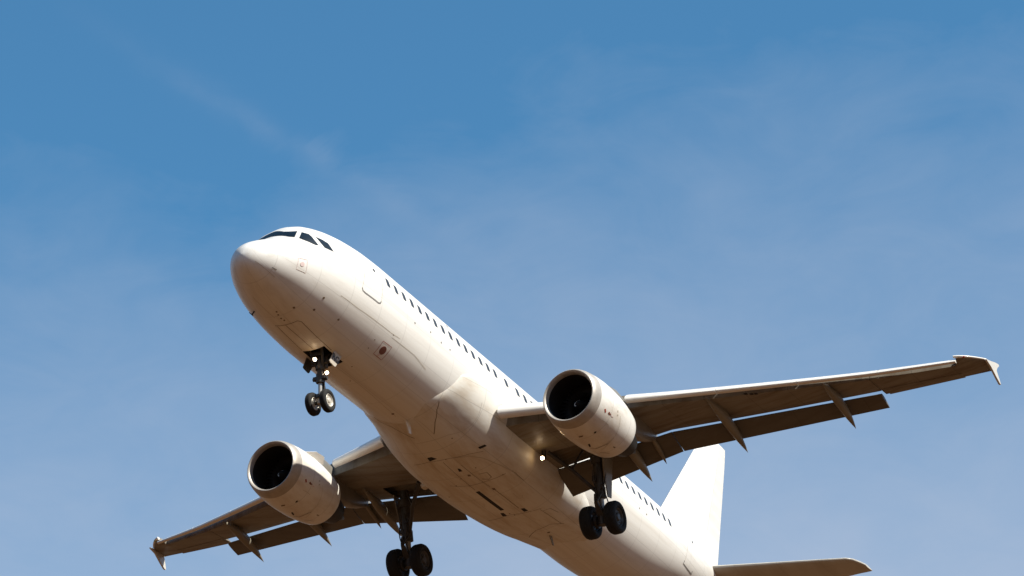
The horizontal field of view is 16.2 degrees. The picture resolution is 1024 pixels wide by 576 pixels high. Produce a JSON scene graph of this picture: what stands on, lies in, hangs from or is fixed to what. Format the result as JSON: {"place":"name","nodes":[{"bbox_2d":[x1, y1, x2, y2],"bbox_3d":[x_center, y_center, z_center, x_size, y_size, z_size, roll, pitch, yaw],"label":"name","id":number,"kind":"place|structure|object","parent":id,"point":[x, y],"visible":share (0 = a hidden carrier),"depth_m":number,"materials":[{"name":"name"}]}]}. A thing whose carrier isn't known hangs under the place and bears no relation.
{"place":"outdoors","nodes":[
{"label":"outdoors","id":0,"kind":"place"},
{"bbox_2d":[0,0,1023,575],"label":"sky","id":1,"kind":"structure","parent":0,"point":[637,196],"materials":[{"name":"blue"}]},
{"bbox_2d":[149,227,1000,575],"bbox_3d":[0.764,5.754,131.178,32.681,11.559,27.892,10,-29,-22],"label":"airliner","id":2,"kind":"object","parent":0,"point":[463,427],"visible":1,"depth_m":123.82,"materials":[{"name":"white paint"}]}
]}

